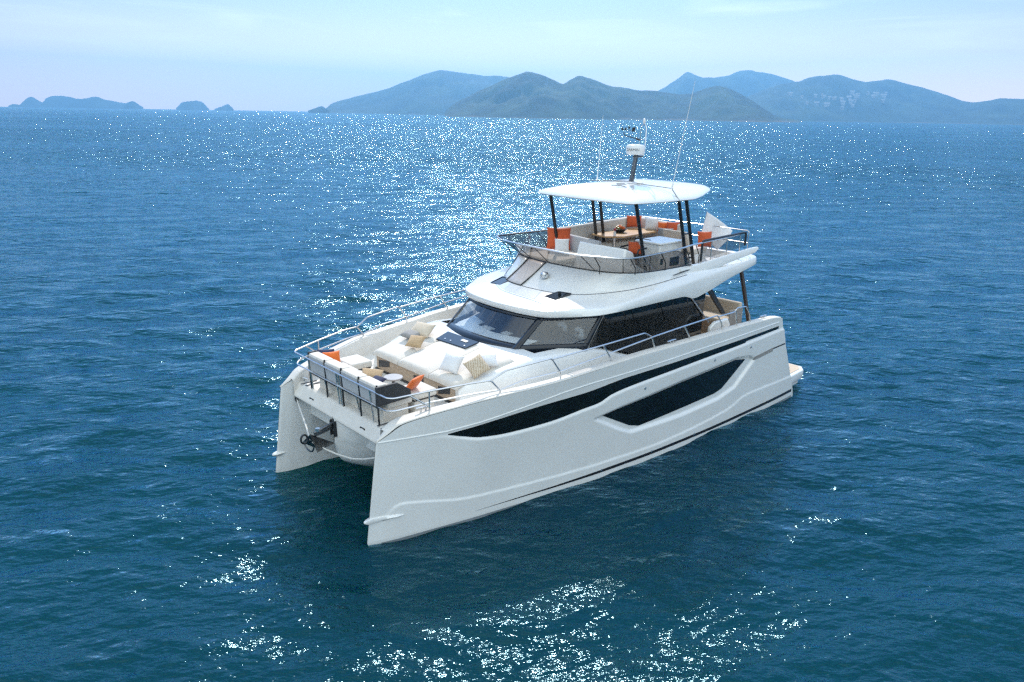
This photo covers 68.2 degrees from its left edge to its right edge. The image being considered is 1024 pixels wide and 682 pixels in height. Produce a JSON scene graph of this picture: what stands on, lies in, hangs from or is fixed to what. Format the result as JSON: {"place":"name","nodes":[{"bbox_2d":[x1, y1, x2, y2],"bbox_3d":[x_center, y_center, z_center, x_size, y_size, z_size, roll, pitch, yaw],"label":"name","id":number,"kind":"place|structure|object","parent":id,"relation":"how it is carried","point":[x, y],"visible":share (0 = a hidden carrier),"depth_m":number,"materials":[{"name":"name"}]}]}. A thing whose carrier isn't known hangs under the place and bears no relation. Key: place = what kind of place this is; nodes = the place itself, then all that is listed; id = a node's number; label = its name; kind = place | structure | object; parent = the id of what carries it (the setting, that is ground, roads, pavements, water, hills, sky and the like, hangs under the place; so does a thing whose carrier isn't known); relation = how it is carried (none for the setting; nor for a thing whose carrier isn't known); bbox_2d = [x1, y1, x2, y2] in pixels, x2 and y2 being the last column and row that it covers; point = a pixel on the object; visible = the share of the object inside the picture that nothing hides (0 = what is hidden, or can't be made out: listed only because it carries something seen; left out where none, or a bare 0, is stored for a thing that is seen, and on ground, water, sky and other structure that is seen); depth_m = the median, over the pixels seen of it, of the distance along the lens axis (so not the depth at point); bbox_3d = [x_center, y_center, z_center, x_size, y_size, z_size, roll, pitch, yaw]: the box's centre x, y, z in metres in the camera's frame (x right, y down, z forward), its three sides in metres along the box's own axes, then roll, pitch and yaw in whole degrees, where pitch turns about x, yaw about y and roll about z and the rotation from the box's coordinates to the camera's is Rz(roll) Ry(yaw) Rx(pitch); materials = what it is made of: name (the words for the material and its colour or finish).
{"place":"outdoors","nodes":[
{"label":"outdoors","id":0,"kind":"place"},
{"bbox_2d":[8,96,142,108],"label":"hill","id":1,"kind":"structure","parent":0,"point":[67,102],"depth_m":3621.68,"materials":[{"name":"blue"}]},
{"bbox_2d":[120,101,142,108],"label":"hill","id":2,"kind":"structure","parent":0,"point":[131,105],"depth_m":3327.49,"materials":[{"name":"blue"}]},
{"bbox_2d":[176,100,208,109],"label":"hill","id":3,"kind":"structure","parent":0,"point":[194,105],"depth_m":3350.06,"materials":[{"name":"blue"}]},
{"bbox_2d":[214,104,233,110],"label":"hill","id":4,"kind":"structure","parent":0,"point":[227,107],"depth_m":3361.83,"materials":[{"name":"blue"}]},
{"bbox_2d":[308,106,329,112],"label":"hill","id":5,"kind":"structure","parent":0,"point":[321,109],"depth_m":2378.11,"materials":[{"name":"blue"}]},
{"bbox_2d":[326,70,508,114],"bbox_3d":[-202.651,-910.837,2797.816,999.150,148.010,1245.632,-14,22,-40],"label":"hill","id":6,"kind":"structure","parent":0,"point":[439,92],"depth_m":2505.18,"materials":[{"name":"blue"}]},
{"bbox_2d":[0,107,1023,681],"bbox_3d":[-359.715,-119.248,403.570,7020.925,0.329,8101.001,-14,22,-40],"label":"sea","id":7,"kind":"structure","parent":0,"point":[178,289],"depth_m":19.60,"materials":[{"name":"liquid"}]},
{"bbox_2d":[272,83,802,544],"bbox_3d":[1.642,-1.667,19.134,15.025,9.431,6.316,-14,22,-40],"label":"yacht","id":8,"kind":"object","parent":7,"relation":"on","point":[619,364],"visible":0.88,"depth_m":16.98,"materials":[{"name":"white plastic"}]},
{"bbox_2d":[300,421,333,452],"bbox_3d":[-3.909,1.887,15.139,0.568,0.526,0.786,9,18,24],"label":"anchor","id":9,"kind":"object","parent":8,"relation":"hanging from","point":[319,444],"visible":0.94,"depth_m":15.04,"materials":[{"name":"metal"}]},
{"bbox_2d":[295,397,310,440],"bbox_3d":[-4.354,1.581,15.779,0.070,0.346,1.755,-7,18,-23],"label":"bridle rope","id":10,"kind":"object","parent":9,"relation":"attached to","point":[296,399],"visible":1,"depth_m":15.88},
{"bbox_2d":[312,442,373,459],"bbox_3d":[-3.184,2.166,14.650,1.746,0.355,0.198,11,19,30],"label":"bridle rope","id":11,"kind":"object","parent":9,"relation":"attached to","point":[347,456],"visible":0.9,"depth_m":14.76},
{"bbox_2d":[340,354,371,370],"bbox_3d":[-3.471,0.618,16.706,0.540,0.450,0.620,-14,22,-40],"label":"bow bench","id":12,"kind":"object","parent":8,"relation":"on","point":[357,361],"visible":0.48,"depth_m":16.55,"materials":[{"name":"beige fabric"}]},
{"bbox_2d":[307,350,411,424],"bbox_3d":[-3.114,0.852,15.304,0.860,0.821,2.790,-14,22,-40],"label":"bow sofa","id":13,"kind":"object","parent":8,"relation":"on","point":[392,390],"visible":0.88,"depth_m":14.67,"materials":[{"name":"beige fabric"}]},
{"bbox_2d":[317,349,333,352],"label":"cushion","id":14,"kind":"object","parent":13,"relation":"on","point":[327,350],"visible":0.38,"depth_m":16.08,"materials":[{"name":"blue fabric"}]},
{"bbox_2d":[322,350,340,361],"bbox_3d":[-3.819,0.401,16.068,0.370,0.370,0.143,-7,-5,-26],"label":"cushion","id":15,"kind":"object","parent":13,"relation":"on","point":[335,355],"visible":0.42,"depth_m":16.04,"materials":[{"name":"orange fabric"}]},
{"bbox_2d":[362,368,383,377],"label":"cushion","id":16,"kind":"object","parent":13,"relation":"on","point":[370,372],"visible":0.7,"depth_m":15.45,"materials":[{"name":"beige fabric"}]},
{"bbox_2d":[373,375,386,381],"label":"cushion","id":17,"kind":"object","parent":13,"relation":"on","point":[381,379],"visible":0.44,"depth_m":15.17,"materials":[{"name":"blue fabric"}]},
{"bbox_2d":[384,374,402,382],"bbox_3d":[-2.431,0.970,15.528,0.400,0.506,0.400,-14,22,-40],"label":"coffee table","id":18,"kind":"object","parent":8,"relation":"on","point":[393,378],"visible":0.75,"depth_m":15.41,"materials":[{"name":"white"}]},
{"bbox_2d":[404,382,435,412],"bbox_3d":[-1.879,1.132,15.084,0.550,0.450,0.560,-14,22,-40],"label":"bow bench","id":19,"kind":"object","parent":8,"relation":"on","point":[422,387],"visible":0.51,"depth_m":14.89,"materials":[{"name":"beige fabric"}]},
{"bbox_2d":[406,375,423,389],"bbox_3d":[-1.921,0.832,14.808,0.134,0.387,0.387,46,31,10],"label":"cushion","id":20,"kind":"object","parent":19,"relation":"on","point":[413,383],"visible":0.88,"depth_m":14.68,"materials":[{"name":"orange fabric"}]},
{"bbox_2d":[373,330,514,389],"bbox_3d":[-1.589,0.340,16.660,1.500,0.480,3.320,-14,22,-40],"label":"sunpad","id":21,"kind":"object","parent":8,"relation":"on","point":[426,359],"visible":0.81,"depth_m":16.42,"materials":[{"name":"beige fabric"}]},
{"bbox_2d":[400,330,419,337],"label":"cushion","id":22,"kind":"object","parent":21,"relation":"on","point":[407,333],"visible":0.73,"depth_m":17.42,"materials":[{"name":"beige fabric"}]},
{"bbox_2d":[405,335,425,347],"bbox_3d":[-2.165,0.009,17.000,0.387,0.143,0.352,7,48,19],"label":"cushion","id":23,"kind":"object","parent":21,"relation":"on","point":[415,341],"visible":1,"depth_m":16.93,"materials":[{"name":"beige fabric"}]},
{"bbox_2d":[411,321,435,337],"bbox_3d":[-2.088,-0.270,17.576,0.581,0.161,0.405,11,54,31],"label":"cushion","id":24,"kind":"object","parent":21,"relation":"on","point":[424,329],"visible":0.86,"depth_m":17.48,"materials":[{"name":"beige fabric"}]},
{"bbox_2d":[439,351,464,374],"bbox_3d":[-1.250,0.453,15.631,0.440,0.422,0.167,15,-19,23],"label":"cushion","id":25,"kind":"object","parent":21,"relation":"on","point":[451,362],"visible":1,"depth_m":15.56,"materials":[{"name":"white fabric"}]},
{"bbox_2d":[463,354,490,378],"bbox_3d":[-0.710,0.513,15.371,0.593,0.143,0.593,4,61,-3],"label":"cushion","id":26,"kind":"object","parent":21,"relation":"on","point":[476,366],"visible":1,"depth_m":15.31,"materials":[{"name":"fabric"}]},
{"bbox_2d":[480,354,497,365],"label":"cushion","id":27,"kind":"object","parent":21,"relation":"on","point":[490,360],"visible":0.63,"depth_m":15.61,"materials":[{"name":"white fabric"}]},
{"bbox_2d":[477,305,490,311],"bbox_3d":[0.699,-1.259,21.201,4.370,1.250,0.054,-14,22,-40],"label":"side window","id":28,"kind":"structure","parent":8,"relation":"in","point":[479,308],"depth_m":19.90,"materials":[{"name":"glass"}]},
{"bbox_2d":[577,242,633,257],"bbox_3d":[2.366,-1.999,19.020,0.800,0.855,1.615,-14,22,-40],"label":"helm console","id":29,"kind":"object","parent":8,"relation":"on","point":[586,248],"visible":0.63,"depth_m":18.76,"materials":[{"name":"white plastic"}]},
{"bbox_2d":[560,217,680,251],"bbox_3d":[3.068,-2.849,21.587,3.624,1.029,1.798,-14,22,-40],"label":"flybridge sofa","id":30,"kind":"object","parent":8,"relation":"on","point":[579,233],"visible":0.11,"depth_m":21.86,"materials":[{"name":"beige fabric"}]},
{"bbox_2d":[627,215,641,226],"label":"cushion","id":31,"kind":"object","parent":30,"relation":"on","point":[631,221],"visible":0.76,"depth_m":22.67,"materials":[{"name":"orange fabric"}]},
{"bbox_2d":[644,217,658,229],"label":"cushion","id":32,"kind":"object","parent":30,"relation":"on","point":[651,223],"visible":0.98,"depth_m":22.46,"materials":[{"name":"white fabric"}]},
{"bbox_2d":[657,222,666,230],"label":"cushion","id":33,"kind":"object","parent":30,"relation":"on","point":[662,225],"visible":0.65,"depth_m":22.21,"materials":[{"name":"orange fabric"}]},
{"bbox_2d":[657,228,673,236],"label":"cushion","id":34,"kind":"object","parent":30,"relation":"on","point":[660,231],"visible":0.34,"depth_m":21.49,"materials":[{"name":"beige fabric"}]},
{"bbox_2d":[667,222,679,229],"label":"cushion","id":35,"kind":"object","parent":30,"relation":"on","point":[671,225],"visible":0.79,"depth_m":22.02,"materials":[{"name":"orange fabric"}]},
{"bbox_2d":[592,228,655,246],"bbox_3d":[3.276,-2.819,22.035,2.099,0.700,0.999,-14,22,-40],"label":"dining table","id":36,"kind":"object","parent":8,"relation":"on","point":[631,232],"visible":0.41,"depth_m":21.65,"materials":[{"name":"brown wood"}]},
{"bbox_2d":[613,225,626,232],"bbox_3d":[3.119,-3.251,21.862,0.420,0.217,0.420,-14,22,-40],"label":"fruit bowl","id":37,"kind":"object","parent":36,"relation":"on","point":[620,228],"visible":0.94,"depth_m":21.76,"materials":[{"name":"multicoloured food"}]},
{"bbox_2d":[620,237,648,256],"bbox_3d":[3.159,-2.161,19.492,0.670,0.900,0.625,-14,22,-40],"label":"helm chair","id":38,"kind":"object","parent":8,"relation":"on","point":[637,254],"visible":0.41,"depth_m":19.35,"materials":[{"name":"grey fabric"}]},
{"bbox_2d":[628,241,640,253],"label":"cushion","id":39,"kind":"object","parent":38,"relation":"on","point":[633,247],"visible":0.69,"depth_m":19.41,"materials":[{"name":"orange fabric"}]},
{"bbox_2d":[590,293,708,352],"bbox_3d":[3.483,-0.379,18.428,4.615,1.250,0.093,-14,22,-40],"label":"side window","id":40,"kind":"structure","parent":8,"relation":"in","point":[654,319],"depth_m":18.36,"materials":[{"name":"glass"}]},
{"bbox_2d":[635,236,681,254],"bbox_3d":[3.798,-2.176,19.612,1.020,0.900,0.820,-14,22,-40],"label":"wet bar","id":41,"kind":"object","parent":8,"relation":"on","point":[657,244],"visible":0.34,"depth_m":19.24,"materials":[{"name":"white plastic"}]},
{"bbox_2d":[663,229,706,263],"bbox_3d":[4.835,-2.672,21.231,1.074,0.950,0.850,-14,22,-40],"label":"sun lounger","id":42,"kind":"object","parent":8,"relation":"on","point":[668,233],"visible":0.3,"depth_m":20.93,"materials":[{"name":"beige fabric"}]},
{"bbox_2d":[697,231,711,246],"bbox_3d":[5.329,-2.813,20.910,0.405,0.440,0.142,0,-1,-2],"label":"cushion","id":43,"kind":"object","parent":8,"relation":"on","point":[702,236],"visible":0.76,"depth_m":20.86,"materials":[{"name":"orange fabric"}]},
{"bbox_2d":[702,212,731,249],"bbox_3d":[5.752,-3.092,21.361,1.022,1.116,0.268,-1,17,-5],"label":"flag","id":44,"kind":"object","parent":8,"relation":"attached to","point":[710,222],"visible":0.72,"depth_m":21.39,"materials":[{"name":"fabric"}]},
{"bbox_2d":[701,295,742,331],"bbox_3d":[4.998,-0.976,22.261,0.881,0.865,3.570,-14,22,-40],"label":"cockpit sofa","id":45,"kind":"object","parent":8,"relation":"on","point":[711,309],"visible":0.3,"depth_m":21.32,"materials":[{"name":"beige fabric"}]},
{"bbox_2d":[0,0,1023,110],"label":"sky","id":46,"kind":"structure","parent":0,"point":[246,55],"materials":[{"name":"blue"}]},
{"bbox_2d":[445,72,799,121],"bbox_3d":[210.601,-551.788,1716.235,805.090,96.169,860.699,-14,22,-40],"label":"hill","id":47,"kind":"structure","parent":0,"point":[528,95],"depth_m":1536.85,"materials":[{"name":"blue"}]},
{"bbox_2d":[659,70,794,96],"bbox_3d":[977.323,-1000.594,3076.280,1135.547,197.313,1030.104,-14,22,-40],"label":"hill","id":48,"kind":"structure","parent":0,"point":[746,83],"depth_m":2993.48,"materials":[{"name":"blue"}]},
{"bbox_2d":[747,74,1023,124],"bbox_3d":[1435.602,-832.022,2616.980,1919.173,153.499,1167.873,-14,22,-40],"label":"hill","id":49,"kind":"structure","parent":0,"point":[905,103],"depth_m":2378.71,"materials":[{"name":"blue"}]},
{"bbox_2d":[823,102,829,106],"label":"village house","id":50,"kind":"structure","parent":49,"relation":"on","point":[826,104],"depth_m":2314.57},
{"bbox_3d":[1.194,-2.092,20.023,1.350,0.420,1.350,-14,22,-40],"label":"flybridge sunpad","id":51,"kind":"object","parent":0,"visible":0},
{"bbox_2d":[546,227,570,249],"bbox_3d":[1.264,-2.774,20.487,0.651,0.598,0.170,2,3,3],"label":"cushion","id":52,"kind":"object","parent":51,"relation":"on","point":[563,233],"visible":0.69,"depth_m":20.43,"materials":[{"name":"orange fabric"}]},
{"bbox_2d":[555,239,568,252],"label":"cushion","id":53,"kind":"object","parent":51,"relation":"on","point":[562,245],"visible":0.91,"depth_m":19.94,"materials":[{"name":"white fabric"}]}
]}

